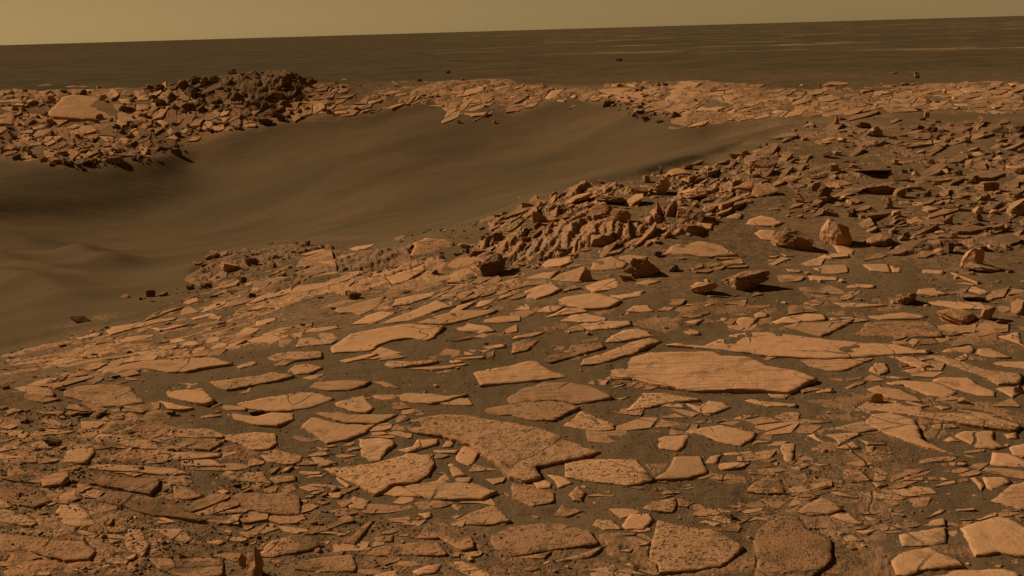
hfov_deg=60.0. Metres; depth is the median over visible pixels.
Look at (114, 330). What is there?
rock slab
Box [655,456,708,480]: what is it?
rock slab
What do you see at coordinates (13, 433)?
rock slab
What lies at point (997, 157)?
stone flake
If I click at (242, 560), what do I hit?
rock
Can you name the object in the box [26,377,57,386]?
stone plate
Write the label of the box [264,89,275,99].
stone plate
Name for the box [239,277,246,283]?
rock
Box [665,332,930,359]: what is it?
rock slab
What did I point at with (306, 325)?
stone plate
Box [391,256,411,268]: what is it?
stone plate
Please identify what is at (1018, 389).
rock
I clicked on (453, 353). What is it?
stone plate
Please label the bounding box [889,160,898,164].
rock
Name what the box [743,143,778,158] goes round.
stone plate
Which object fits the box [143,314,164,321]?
stone plate
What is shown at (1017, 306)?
rock
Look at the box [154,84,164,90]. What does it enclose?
rock
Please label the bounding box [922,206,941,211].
rock slab
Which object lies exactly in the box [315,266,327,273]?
stone plate
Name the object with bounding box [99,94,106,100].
rock
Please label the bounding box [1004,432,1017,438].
stone flake
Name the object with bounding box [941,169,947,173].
rock
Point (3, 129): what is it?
stone flake
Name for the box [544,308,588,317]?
rock slab
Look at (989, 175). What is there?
stone plate
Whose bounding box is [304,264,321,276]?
stone plate
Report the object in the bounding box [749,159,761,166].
rock
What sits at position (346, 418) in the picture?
rock slab
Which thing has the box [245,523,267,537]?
stone plate
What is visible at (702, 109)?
rock slab
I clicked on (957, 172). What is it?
rock
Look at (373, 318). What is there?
rock slab
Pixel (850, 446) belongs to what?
rock slab
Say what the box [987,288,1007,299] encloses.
stone plate
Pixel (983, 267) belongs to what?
rock
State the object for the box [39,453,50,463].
stone plate
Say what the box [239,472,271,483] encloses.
rock slab
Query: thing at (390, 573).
rock slab
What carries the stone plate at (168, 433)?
on the ground
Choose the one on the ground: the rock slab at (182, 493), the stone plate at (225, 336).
the stone plate at (225, 336)
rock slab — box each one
[0,112,14,125]
[0,430,30,438]
[0,486,52,509]
[0,499,12,508]
[0,508,37,527]
[0,533,95,562]
[12,391,60,403]
[15,385,54,396]
[30,441,54,449]
[32,129,51,137]
[48,95,108,120]
[54,372,87,377]
[55,353,139,366]
[55,504,95,526]
[61,447,95,464]
[63,383,144,407]
[75,473,160,496]
[77,332,102,338]
[77,530,99,538]
[88,464,191,475]
[94,434,163,449]
[94,491,206,523]
[102,357,232,373]
[105,317,176,334]
[119,334,153,341]
[125,529,149,556]
[141,344,178,352]
[149,558,223,575]
[152,324,188,330]
[152,529,192,543]
[154,324,225,343]
[158,401,194,411]
[166,383,213,406]
[171,452,221,459]
[173,486,204,499]
[176,438,222,451]
[180,459,225,466]
[191,312,214,319]
[210,372,294,390]
[223,432,276,450]
[226,412,293,427]
[226,492,300,515]
[237,392,334,412]
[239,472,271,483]
[255,318,276,325]
[260,449,302,465]
[260,534,324,557]
[263,326,293,335]
[267,351,321,361]
[269,476,295,483]
[288,271,364,293]
[289,364,322,374]
[289,555,356,572]
[294,337,336,347]
[300,249,325,255]
[301,417,375,444]
[304,484,347,488]
[305,326,339,332]
[309,380,370,391]
[311,457,337,467]
[316,411,398,424]
[322,453,434,496]
[330,324,444,353]
[331,521,373,544]
[334,296,385,314]
[335,395,373,413]
[336,477,350,487]
[340,353,378,362]
[348,496,370,509]
[352,311,396,324]
[359,438,394,461]
[359,541,446,556]
[373,393,465,404]
[375,381,400,388]
[375,570,398,575]
[378,354,407,360]
[379,300,451,324]
[381,486,422,497]
[385,103,406,109]
[385,359,438,368]
[386,264,425,284]
[389,414,600,483]
[392,292,435,305]
[398,439,438,452]
[404,473,497,500]
[410,238,454,256]
[410,363,467,370]
[413,564,441,575]
[416,310,497,324]
[416,522,473,551]
[448,464,466,476]
[450,302,474,311]
[450,561,494,575]
[454,323,495,333]
[456,86,485,96]
[456,446,477,465]
[456,505,510,525]
[464,105,486,117]
[473,361,566,386]
[475,298,495,307]
[484,401,580,421]
[489,522,598,556]
[507,382,612,404]
[511,339,538,353]
[511,484,554,506]
[512,331,546,339]
[512,562,540,571]
[518,551,551,559]
[524,282,561,299]
[528,271,559,278]
[536,306,564,312]
[540,353,581,363]
[541,256,572,267]
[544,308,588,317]
[545,89,564,99]
[547,475,572,488]
[552,267,584,282]
[554,505,583,517]
[556,545,607,561]
[558,293,621,309]
[561,313,606,322]
[564,342,604,353]
[564,411,614,430]
[565,459,654,486]
[568,486,585,501]
[580,320,631,329]
[580,338,661,365]
[584,278,619,292]
[590,256,626,270]
[590,571,632,575]
[592,519,622,530]
[605,328,653,342]
[606,351,816,394]
[610,290,644,299]
[619,255,647,263]
[622,513,653,529]
[626,305,653,312]
[627,393,700,410]
[643,498,676,512]
[648,520,743,574]
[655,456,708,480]
[658,435,689,451]
[662,241,737,258]
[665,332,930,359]
[686,400,730,413]
[686,425,755,446]
[690,279,709,287]
[696,101,726,112]
[697,217,714,229]
[718,462,750,470]
[736,317,757,329]
[743,399,796,406]
[745,476,784,494]
[746,215,783,227]
[753,516,832,575]
[754,230,777,240]
[772,314,825,323]
[780,443,795,461]
[784,319,853,336]
[790,419,831,424]
[797,498,842,515]
[799,358,873,371]
[806,433,824,442]
[808,387,834,393]
[818,95,842,101]
[824,432,860,445]
[830,421,877,432]
[830,492,858,498]
[830,513,863,526]
[833,245,854,254]
[835,303,887,307]
[837,442,860,449]
[843,468,872,482]
[845,381,866,388]
[854,321,943,337]
[855,400,1020,432]
[860,439,885,445]
[862,264,890,272]
[865,413,954,456]
[867,385,922,402]
[868,312,927,319]
[869,363,888,375]
[886,356,924,370]
[887,381,956,397]
[891,547,963,575]
[899,527,946,546]
[905,217,924,223]
[906,401,928,407]
[917,288,946,295]
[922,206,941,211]
[925,509,944,518]
[925,518,944,526]
[928,301,984,309]
[929,355,1021,385]
[931,423,959,429]
[932,377,994,396]
[939,569,1019,575]
[942,346,973,353]
[950,272,980,283]
[955,431,1007,449]
[958,410,1004,416]
[958,512,997,520]
[960,517,1023,558]
[967,287,990,293]
[971,477,985,489]
[975,348,1010,358]
[981,467,1023,479]
[982,477,1010,489]
[990,452,1023,467]
[990,482,1023,510]
[993,361,1023,368]
[996,387,1023,397]
[998,332,1023,346]
[1009,444,1023,457]
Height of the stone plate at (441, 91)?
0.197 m
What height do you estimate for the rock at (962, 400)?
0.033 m
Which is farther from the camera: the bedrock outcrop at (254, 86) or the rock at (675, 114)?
the bedrock outcrop at (254, 86)
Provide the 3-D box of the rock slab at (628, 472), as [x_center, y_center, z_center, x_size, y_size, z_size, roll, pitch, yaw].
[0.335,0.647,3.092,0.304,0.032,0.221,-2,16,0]
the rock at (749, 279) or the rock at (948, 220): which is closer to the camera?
the rock at (749, 279)
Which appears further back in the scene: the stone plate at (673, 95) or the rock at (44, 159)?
the stone plate at (673, 95)
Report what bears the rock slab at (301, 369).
on the bedrock outcrop at (862, 563)
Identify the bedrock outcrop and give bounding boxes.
[0,251,563,387]
[0,412,202,575]
[1,84,299,160]
[141,69,304,112]
[185,239,426,302]
[208,444,613,574]
[324,78,599,110]
[375,292,1023,575]
[469,149,770,267]
[604,80,1023,127]
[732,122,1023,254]
[750,448,918,550]
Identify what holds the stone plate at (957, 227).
on the ground
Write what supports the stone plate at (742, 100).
on the ground
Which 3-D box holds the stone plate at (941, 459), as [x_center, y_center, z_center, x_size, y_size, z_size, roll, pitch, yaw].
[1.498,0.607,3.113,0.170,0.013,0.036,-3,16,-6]
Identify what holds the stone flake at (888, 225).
on the ground
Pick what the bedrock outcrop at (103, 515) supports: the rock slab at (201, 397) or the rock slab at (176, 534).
the rock slab at (176, 534)
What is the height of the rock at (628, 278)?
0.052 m
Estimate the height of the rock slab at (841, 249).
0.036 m
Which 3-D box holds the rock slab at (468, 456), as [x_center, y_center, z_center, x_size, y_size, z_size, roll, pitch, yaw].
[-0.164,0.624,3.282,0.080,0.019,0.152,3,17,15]
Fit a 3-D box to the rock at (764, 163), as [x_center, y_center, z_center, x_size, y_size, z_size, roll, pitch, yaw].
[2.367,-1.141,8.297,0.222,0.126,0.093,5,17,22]
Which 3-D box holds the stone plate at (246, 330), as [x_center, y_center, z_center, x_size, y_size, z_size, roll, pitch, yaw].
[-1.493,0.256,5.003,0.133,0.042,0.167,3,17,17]
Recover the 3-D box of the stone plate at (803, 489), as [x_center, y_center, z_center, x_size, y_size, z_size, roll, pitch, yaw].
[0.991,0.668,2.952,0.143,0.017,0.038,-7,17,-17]
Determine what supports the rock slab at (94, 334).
on the ground
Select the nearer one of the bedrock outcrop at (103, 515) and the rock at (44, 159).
the bedrock outcrop at (103, 515)
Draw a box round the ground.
[0,16,1023,575]
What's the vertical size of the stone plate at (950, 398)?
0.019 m
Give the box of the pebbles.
[0,252,1023,575]
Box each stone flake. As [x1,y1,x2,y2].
[0,90,12,95]
[0,99,22,102]
[0,127,7,134]
[27,99,37,105]
[32,125,45,129]
[38,90,50,94]
[48,459,58,462]
[67,124,81,128]
[105,539,121,543]
[116,119,128,127]
[118,99,132,104]
[121,90,132,96]
[136,104,149,110]
[137,95,148,100]
[157,120,168,127]
[167,128,175,135]
[203,540,225,545]
[208,315,223,319]
[218,489,229,493]
[222,405,246,411]
[237,361,256,368]
[298,485,322,491]
[299,471,321,474]
[318,259,337,266]
[326,491,342,498]
[331,111,348,115]
[338,87,349,93]
[349,244,374,249]
[359,109,372,112]
[367,99,383,103]
[374,535,393,542]
[394,93,409,96]
[418,512,431,518]
[434,450,458,454]
[442,440,453,447]
[449,360,463,363]
[451,503,463,510]
[456,356,484,359]
[456,477,471,482]
[485,343,505,348]
[495,84,511,88]
[514,304,531,309]
[517,262,526,265]
[533,479,551,488]
[534,261,543,265]
[579,247,590,250]
[599,94,613,96]
[611,83,620,86]
[620,549,633,552]
[635,279,660,285]
[677,218,687,223]
[677,498,693,507]
[684,329,700,334]
[685,319,703,324]
[687,120,709,127]
[706,455,721,463]
[724,451,753,455]
[727,213,742,218]
[753,311,767,317]
[768,394,790,398]
[771,110,789,113]
[785,403,796,407]
[786,269,801,272]
[787,92,805,101]
[791,464,810,469]
[808,275,837,280]
[809,462,830,465]
[818,254,833,258]
[830,317,854,320]
[833,480,844,483]
[842,535,863,541]
[846,545,857,549]
[847,284,874,288]
[854,529,876,534]
[859,89,872,93]
[865,516,881,521]
[866,446,874,451]
[872,482,887,487]
[873,91,892,94]
[880,223,893,226]
[886,376,909,379]
[890,266,900,272]
[898,143,912,146]
[912,202,924,205]
[922,269,943,274]
[933,228,946,233]
[933,405,951,409]
[934,95,951,97]
[942,462,967,466]
[944,437,961,441]
[954,103,972,105]
[955,508,975,511]
[972,151,984,155]
[989,111,1002,113]
[992,155,1007,159]
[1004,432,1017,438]
[1005,166,1023,168]
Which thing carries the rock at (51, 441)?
on the ground
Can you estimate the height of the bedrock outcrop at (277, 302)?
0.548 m
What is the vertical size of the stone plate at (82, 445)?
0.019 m
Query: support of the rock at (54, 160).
on the bedrock outcrop at (58, 93)
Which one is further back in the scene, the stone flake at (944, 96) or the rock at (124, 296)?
the stone flake at (944, 96)
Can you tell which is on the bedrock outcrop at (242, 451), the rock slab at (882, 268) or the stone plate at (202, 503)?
the stone plate at (202, 503)
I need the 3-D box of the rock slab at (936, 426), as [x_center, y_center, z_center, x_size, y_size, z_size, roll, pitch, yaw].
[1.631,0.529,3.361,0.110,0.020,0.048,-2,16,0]
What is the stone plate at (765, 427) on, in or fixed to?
on the bedrock outcrop at (862, 563)
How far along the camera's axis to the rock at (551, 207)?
7.00 m
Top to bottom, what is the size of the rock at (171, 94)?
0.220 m
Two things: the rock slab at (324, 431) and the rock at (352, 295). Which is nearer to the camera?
the rock slab at (324, 431)
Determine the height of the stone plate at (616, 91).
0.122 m
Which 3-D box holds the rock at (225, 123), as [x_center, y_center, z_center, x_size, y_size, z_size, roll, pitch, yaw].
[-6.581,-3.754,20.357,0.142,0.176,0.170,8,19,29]
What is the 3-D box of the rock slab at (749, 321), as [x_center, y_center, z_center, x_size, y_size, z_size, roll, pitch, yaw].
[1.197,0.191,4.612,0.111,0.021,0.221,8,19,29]
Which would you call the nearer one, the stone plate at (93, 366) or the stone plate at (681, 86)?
the stone plate at (93, 366)
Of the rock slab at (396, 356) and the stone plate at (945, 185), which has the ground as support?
the stone plate at (945, 185)
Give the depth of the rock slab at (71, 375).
4.29 m
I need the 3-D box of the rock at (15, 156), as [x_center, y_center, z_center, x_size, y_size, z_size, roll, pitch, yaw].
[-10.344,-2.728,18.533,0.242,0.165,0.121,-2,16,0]
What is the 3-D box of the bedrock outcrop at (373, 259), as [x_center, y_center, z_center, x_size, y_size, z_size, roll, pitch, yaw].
[-2.635,-0.301,9.261,1.752,1.303,7.264,-9,18,-24]
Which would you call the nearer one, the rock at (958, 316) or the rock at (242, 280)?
the rock at (958, 316)
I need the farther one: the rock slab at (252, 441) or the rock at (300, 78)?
the rock at (300, 78)
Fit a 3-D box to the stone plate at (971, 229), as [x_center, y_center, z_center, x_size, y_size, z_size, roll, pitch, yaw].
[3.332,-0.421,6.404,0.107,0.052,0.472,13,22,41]
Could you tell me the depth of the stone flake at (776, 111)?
15.90 m
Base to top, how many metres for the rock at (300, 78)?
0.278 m
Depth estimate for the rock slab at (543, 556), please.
2.61 m
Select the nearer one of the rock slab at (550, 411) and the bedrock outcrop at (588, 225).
the rock slab at (550, 411)
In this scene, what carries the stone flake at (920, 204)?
on the ground
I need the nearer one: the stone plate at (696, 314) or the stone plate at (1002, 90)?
the stone plate at (696, 314)
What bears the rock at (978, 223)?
on the ground
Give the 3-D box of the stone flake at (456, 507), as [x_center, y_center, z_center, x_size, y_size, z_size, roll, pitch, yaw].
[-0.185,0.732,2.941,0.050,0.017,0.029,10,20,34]
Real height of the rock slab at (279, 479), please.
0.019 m
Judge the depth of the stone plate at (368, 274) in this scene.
6.20 m
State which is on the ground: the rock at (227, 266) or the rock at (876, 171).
the rock at (227, 266)
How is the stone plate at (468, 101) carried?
on the ground
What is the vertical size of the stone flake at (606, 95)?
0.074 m
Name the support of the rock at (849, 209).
on the ground
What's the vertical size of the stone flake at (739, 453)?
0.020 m
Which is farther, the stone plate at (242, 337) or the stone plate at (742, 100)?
the stone plate at (742, 100)
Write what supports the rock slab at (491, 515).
on the ground
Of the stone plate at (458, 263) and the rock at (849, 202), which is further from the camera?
the rock at (849, 202)
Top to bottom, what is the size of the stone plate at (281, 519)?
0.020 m
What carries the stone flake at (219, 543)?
on the bedrock outcrop at (103, 515)
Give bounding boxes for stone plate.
[0,417,21,425]
[0,445,18,451]
[1,551,42,560]
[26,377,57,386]
[28,429,74,436]
[29,114,45,123]
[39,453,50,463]
[49,374,68,387]
[52,119,68,126]
[53,372,94,389]
[56,483,88,491]
[65,442,91,448]
[77,363,106,370]
[79,125,96,135]
[80,401,106,412]
[80,489,103,498]
[81,421,106,428]
[89,443,127,448]
[89,444,109,450]
[92,115,115,131]
[96,357,129,371]
[98,534,124,538]
[99,126,117,136]
[107,558,128,564]
[110,408,146,413]
[112,369,138,377]
[114,472,143,477]
[118,111,137,121]
[122,352,157,362]
[124,402,159,410]
[132,454,172,464]
[134,344,175,360]
[142,410,170,425]
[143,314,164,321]
[148,107,158,115]
[151,105,169,119]
[152,428,169,437]
[153,82,165,96]
[156,90,171,99]
[161,430,177,440]
[163,429,172,436]
[164,110,176,125]
[168,99,186,111]
[178,428,222,438]
[181,493,229,512]
[194,334,214,341]
[196,463,249,471]
[200,83,221,96]
[202,302,225,311]
[203,517,239,525]
[205,267,226,281]
[205,502,240,514]
[212,553,239,561]
[215,89,226,97]
[216,273,252,285]
[216,508,248,514]
[218,99,230,105]
[221,514,240,525]
[222,280,238,288]
[222,335,253,341]
[226,333,251,342]
[228,297,254,305]
[229,103,243,114]
[236,327,259,334]
[240,97,247,103]
[245,511,267,521]
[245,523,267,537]
[247,335,288,342]
[248,304,267,311]
[249,286,291,303]
[252,266,288,283]
[259,526,278,533]
[262,270,285,281]
[263,252,281,258]
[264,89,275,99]
[268,514,306,524]
[273,100,288,111]
[273,358,294,365]
[277,526,307,533]
[280,91,288,100]
[283,328,312,333]
[286,84,296,98]
[291,322,312,327]
[292,435,319,441]
[296,249,332,267]
[301,503,318,513]
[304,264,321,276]
[304,522,342,534]
[314,88,338,99]
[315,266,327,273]
[318,333,338,338]
[319,104,336,114]
[333,541,369,552]
[334,509,356,516]
[338,513,353,523]
[340,486,358,494]
[353,271,370,283]
[357,347,400,359]
[362,504,412,514]
[364,276,388,283]
[369,423,391,431]
[375,81,397,92]
[377,87,402,95]
[377,289,410,297]
[382,555,400,565]
[388,431,411,438]
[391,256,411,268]
[392,496,413,503]
[399,243,412,249]
[401,500,452,509]
[411,84,429,94]
[418,275,449,288]
[432,348,459,360]
[435,93,456,104]
[438,398,471,405]
[439,89,446,94]
[441,110,461,123]
[445,333,487,341]
[446,256,475,268]
[450,250,471,261]
[458,498,494,504]
[459,97,473,107]
[460,289,488,303]
[469,464,496,471]
[480,213,502,222]
[484,315,519,322]
[497,224,520,232]
[500,214,521,227]
[505,194,536,219]
[506,279,545,290]
[507,218,524,231]
[507,291,530,299]
[509,94,527,105]
[510,307,539,317]
[518,236,531,241]
[521,207,541,217]
[522,199,546,207]
[530,230,541,238]
[569,90,593,108]
[586,427,626,442]
[589,565,615,571]
[598,88,639,94]
[600,241,617,258]
[606,247,624,256]
[610,508,638,518]
[612,408,643,416]
[616,417,657,430]
[617,568,645,575]
[623,232,645,245]
[625,87,658,98]
[626,537,650,544]
[629,222,656,249]
[638,569,664,575]
[643,85,673,91]
[644,233,663,246]
[645,107,662,112]
[655,419,669,427]
[660,403,682,407]
[664,91,681,100]
[665,106,689,112]
[666,422,698,430]
[667,81,700,92]
[670,408,699,416]
[681,310,709,317]
[683,89,700,95]
[694,82,716,91]
[694,508,730,516]
[698,516,730,523]
[704,192,732,213]
[713,193,748,208]
[713,523,740,531]
[716,206,732,216]
[719,160,736,172]
[721,258,742,264]
[722,95,745,101]
[727,97,756,103]
[728,324,756,330]
[733,200,745,209]
[737,449,775,461]
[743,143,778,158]
[745,417,778,424]
[755,422,794,430]
[760,499,785,508]
[762,423,798,434]
[767,257,788,264]
[769,88,785,93]
[771,132,795,139]
[773,166,781,171]
[775,166,793,178]
[775,412,799,421]
[777,275,804,282]
[782,163,808,168]
[783,471,807,480]
[788,305,817,315]
[788,482,825,492]
[789,200,812,208]
[791,486,828,496]
[794,177,811,187]
[795,425,821,433]
[796,487,836,497]
[799,286,844,294]
[802,258,824,265]
[810,196,831,207]
[812,475,831,486]
[818,442,837,452]
[819,265,847,273]
[822,110,854,115]
[825,180,851,188]
[830,187,862,199]
[841,290,861,300]
[844,107,864,115]
[846,110,877,121]
[857,217,873,227]
[857,510,879,514]
[860,489,905,499]
[864,253,887,260]
[867,210,891,219]
[890,97,914,104]
[890,468,928,480]
[890,489,917,496]
[895,98,916,106]
[897,470,930,481]
[906,140,931,148]
[908,486,936,494]
[909,497,930,506]
[911,372,943,377]
[914,216,943,225]
[914,223,938,234]
[918,235,949,240]
[919,456,958,463]
[920,163,947,175]
[924,286,970,297]
[925,142,947,155]
[928,208,957,217]
[928,361,944,370]
[929,323,975,335]
[931,177,956,184]
[935,395,968,400]
[937,176,964,188]
[937,235,969,238]
[947,133,969,144]
[949,221,972,232]
[957,225,986,234]
[959,85,986,92]
[959,92,982,99]
[967,169,1005,180]
[978,323,1006,336]
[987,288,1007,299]
[990,98,1012,108]
[992,398,1018,407]
[992,512,1018,517]
[994,86,1016,94]
[1000,100,1023,107]
[1003,178,1018,188]
[1006,188,1023,192]
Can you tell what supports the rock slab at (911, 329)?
on the ground
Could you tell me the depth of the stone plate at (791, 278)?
5.43 m
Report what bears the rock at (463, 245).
on the ground
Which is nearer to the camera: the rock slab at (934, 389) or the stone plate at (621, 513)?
the stone plate at (621, 513)
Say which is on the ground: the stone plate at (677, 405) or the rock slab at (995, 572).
the rock slab at (995, 572)
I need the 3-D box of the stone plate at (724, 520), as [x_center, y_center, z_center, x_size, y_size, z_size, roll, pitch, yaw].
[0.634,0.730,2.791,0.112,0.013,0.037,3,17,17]
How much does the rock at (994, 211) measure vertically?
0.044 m
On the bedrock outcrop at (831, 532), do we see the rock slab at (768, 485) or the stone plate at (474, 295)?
the rock slab at (768, 485)
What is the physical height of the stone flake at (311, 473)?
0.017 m
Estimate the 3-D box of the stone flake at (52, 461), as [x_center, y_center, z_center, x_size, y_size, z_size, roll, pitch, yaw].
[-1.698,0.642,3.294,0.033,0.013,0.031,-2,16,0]
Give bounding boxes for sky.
[0,0,1023,44]
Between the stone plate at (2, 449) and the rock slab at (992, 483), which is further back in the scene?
the stone plate at (2, 449)
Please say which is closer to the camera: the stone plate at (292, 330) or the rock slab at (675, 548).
the rock slab at (675, 548)
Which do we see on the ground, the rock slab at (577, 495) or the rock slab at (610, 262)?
the rock slab at (610, 262)
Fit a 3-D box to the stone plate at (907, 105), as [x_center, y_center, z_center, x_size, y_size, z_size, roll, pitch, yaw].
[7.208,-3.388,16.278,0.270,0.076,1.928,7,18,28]
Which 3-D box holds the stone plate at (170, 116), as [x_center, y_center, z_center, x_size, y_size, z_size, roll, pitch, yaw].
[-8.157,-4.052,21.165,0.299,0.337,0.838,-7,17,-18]
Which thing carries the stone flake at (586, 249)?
on the ground
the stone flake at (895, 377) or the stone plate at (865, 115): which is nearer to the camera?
the stone flake at (895, 377)
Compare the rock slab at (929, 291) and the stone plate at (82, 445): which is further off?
the rock slab at (929, 291)
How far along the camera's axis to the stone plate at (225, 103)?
21.36 m
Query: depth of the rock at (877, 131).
10.80 m
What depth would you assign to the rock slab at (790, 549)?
2.61 m
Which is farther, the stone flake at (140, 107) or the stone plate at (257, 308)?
the stone flake at (140, 107)
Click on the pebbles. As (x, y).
(420, 484)
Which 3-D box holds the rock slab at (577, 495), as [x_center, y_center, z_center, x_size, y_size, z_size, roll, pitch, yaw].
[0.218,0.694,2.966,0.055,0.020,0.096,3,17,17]
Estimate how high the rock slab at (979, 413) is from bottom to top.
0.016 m
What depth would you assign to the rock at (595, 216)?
6.57 m
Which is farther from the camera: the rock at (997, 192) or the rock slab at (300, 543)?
the rock at (997, 192)
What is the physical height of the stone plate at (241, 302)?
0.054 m
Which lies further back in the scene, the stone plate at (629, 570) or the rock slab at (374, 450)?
the rock slab at (374, 450)
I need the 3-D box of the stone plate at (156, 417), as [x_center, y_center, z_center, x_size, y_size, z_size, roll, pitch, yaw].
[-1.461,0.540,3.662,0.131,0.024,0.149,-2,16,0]
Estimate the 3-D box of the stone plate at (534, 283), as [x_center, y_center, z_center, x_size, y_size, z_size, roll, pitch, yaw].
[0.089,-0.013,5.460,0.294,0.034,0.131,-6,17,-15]
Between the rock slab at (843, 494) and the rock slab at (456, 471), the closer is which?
the rock slab at (843, 494)
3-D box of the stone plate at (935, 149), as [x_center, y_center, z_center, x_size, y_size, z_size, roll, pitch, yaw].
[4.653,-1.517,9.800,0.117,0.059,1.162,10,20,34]
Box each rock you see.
[12,153,21,160]
[40,156,47,161]
[42,437,61,444]
[42,471,69,487]
[46,119,53,124]
[47,96,55,100]
[47,157,61,162]
[48,131,54,135]
[57,412,64,418]
[59,490,80,501]
[72,315,90,322]
[78,90,85,94]
[80,158,91,164]
[89,410,105,418]
[96,114,103,118]
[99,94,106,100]
[119,105,133,110]
[120,294,128,298]
[127,554,136,559]
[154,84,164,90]
[155,99,165,105]
[159,291,167,296]
[167,92,174,97]
[170,149,182,156]
[177,80,188,88]
[181,103,190,109]
[186,88,196,98]
[191,76,198,84]
[194,262,203,265]
[196,105,204,112]
[199,76,208,83]
[204,252,220,259]
[210,98,221,103]
[220,251,227,256]
[220,262,239,271]
[222,120,228,126]
[228,69,236,74]
[230,92,239,100]
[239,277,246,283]
[239,553,246,566]
[245,257,258,265]
[246,546,263,575]
[248,292,256,297]
[248,410,263,412]
[249,100,258,105]
[256,116,272,124]
[259,92,267,98]
[261,102,267,108]
[265,108,277,115]
[270,91,282,99]
[272,240,296,246]
[274,112,285,120]
[278,79,287,85]
[278,100,288,107]
[296,75,304,81]
[347,291,361,299]
[458,243,471,247]
[465,246,469,253]
[465,274,473,278]
[473,260,481,266]
[479,253,505,276]
[492,232,502,241]
[528,257,545,263]
[531,211,547,222]
[533,221,542,229]
[547,218,559,222]
[548,205,560,210]
[562,214,575,218]
[566,193,592,202]
[578,267,591,281]
[590,204,612,214]
[593,212,601,218]
[595,195,625,202]
[602,99,610,107]
[607,208,630,222]
[607,231,617,237]
[618,274,634,281]
[623,258,659,277]
[624,194,642,205]
[627,220,634,238]
[630,185,648,195]
[641,115,648,120]
[641,175,650,182]
[649,178,669,194]
[653,251,661,256]
[654,200,662,213]
[656,166,662,171]
[661,232,668,237]
[664,201,677,216]
[667,168,686,175]
[667,265,678,271]
[671,111,680,117]
[675,223,704,233]
[677,188,707,198]
[679,180,687,185]
[681,164,693,168]
[690,282,718,293]
[692,160,704,165]
[700,197,715,202]
[709,216,715,220]
[715,160,729,164]
[718,204,725,210]
[720,270,769,289]
[725,512,732,519]
[729,153,742,158]
[733,181,752,190]
[743,166,754,170]
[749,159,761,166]
[751,183,778,196]
[753,159,777,168]
[770,228,813,250]
[771,152,780,159]
[788,178,797,182]
[792,193,804,202]
[802,206,813,210]
[807,181,820,190]
[817,185,832,198]
[819,151,832,156]
[826,163,838,171]
[831,150,841,155]
[832,182,841,188]
[833,116,838,124]
[837,137,846,141]
[846,199,853,204]
[846,207,855,211]
[848,163,858,167]
[853,170,892,173]
[855,122,871,127]
[858,205,871,211]
[859,185,895,193]
[865,127,882,136]
[868,393,882,402]
[881,195,892,208]
[888,174,909,180]
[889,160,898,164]
[891,210,900,215]
[892,187,906,196]
[896,293,916,304]
[897,236,910,240]
[902,231,909,237]
[902,240,926,247]
[904,125,924,131]
[905,183,920,189]
[911,170,919,175]
[914,71,919,77]
[916,149,925,153]
[921,191,931,196]
[921,363,930,367]
[923,124,937,132]
[924,112,929,117]
[928,159,935,163]
[931,136,939,141]
[937,308,975,324]
[938,129,950,131]
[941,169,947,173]
[941,216,952,223]
[944,242,954,253]
[950,170,962,175]
[957,397,970,403]
[960,151,973,156]
[960,293,985,300]
[961,120,977,123]
[962,127,973,132]
[962,137,971,142]
[964,262,1000,271]
[970,175,981,184]
[970,222,985,225]
[972,206,982,213]
[975,213,982,220]
[976,181,999,190]
[980,194,990,200]
[980,305,995,319]
[983,234,1019,245]
[986,244,997,247]
[989,209,998,213]
[990,125,1008,132]
[993,190,1001,194]
[993,224,1004,230]
[995,132,1004,137]
[996,138,1007,142]
[996,320,1007,323]
[1003,142,1023,150]
[1004,192,1023,203]
[1006,198,1023,214]
[1010,298,1023,314]
[1011,125,1023,133]
[1011,385,1023,392]
[1015,169,1023,174]
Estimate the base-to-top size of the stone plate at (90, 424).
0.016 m
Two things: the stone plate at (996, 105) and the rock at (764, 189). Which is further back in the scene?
the stone plate at (996, 105)
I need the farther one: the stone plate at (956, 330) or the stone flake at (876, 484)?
the stone plate at (956, 330)
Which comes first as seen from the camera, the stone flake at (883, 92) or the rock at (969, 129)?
the rock at (969, 129)
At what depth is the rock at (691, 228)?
6.16 m
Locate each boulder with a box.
[109,156,123,163]
[146,289,155,296]
[590,234,613,246]
[675,206,703,222]
[820,219,851,245]
[861,233,892,245]
[960,248,984,267]
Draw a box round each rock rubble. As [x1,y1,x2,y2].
[0,78,1023,574]
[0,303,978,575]
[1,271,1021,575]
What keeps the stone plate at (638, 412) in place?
on the bedrock outcrop at (862, 563)
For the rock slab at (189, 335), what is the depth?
5.17 m
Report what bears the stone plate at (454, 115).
on the ground
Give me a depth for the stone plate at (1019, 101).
15.37 m
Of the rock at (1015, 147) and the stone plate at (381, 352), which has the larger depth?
the rock at (1015, 147)
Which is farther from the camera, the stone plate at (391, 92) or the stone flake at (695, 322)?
the stone plate at (391, 92)
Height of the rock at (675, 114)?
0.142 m
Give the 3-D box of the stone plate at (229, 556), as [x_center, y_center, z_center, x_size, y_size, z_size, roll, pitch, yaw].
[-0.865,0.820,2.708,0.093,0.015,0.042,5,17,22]
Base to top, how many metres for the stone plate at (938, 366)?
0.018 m
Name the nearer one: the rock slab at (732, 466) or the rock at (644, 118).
the rock slab at (732, 466)
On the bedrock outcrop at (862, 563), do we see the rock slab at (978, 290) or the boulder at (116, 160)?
the rock slab at (978, 290)
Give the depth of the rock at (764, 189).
7.31 m
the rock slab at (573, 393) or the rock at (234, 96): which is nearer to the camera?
the rock slab at (573, 393)
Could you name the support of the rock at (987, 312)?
on the ground
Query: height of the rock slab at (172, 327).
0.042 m
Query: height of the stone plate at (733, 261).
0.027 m
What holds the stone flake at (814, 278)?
on the ground

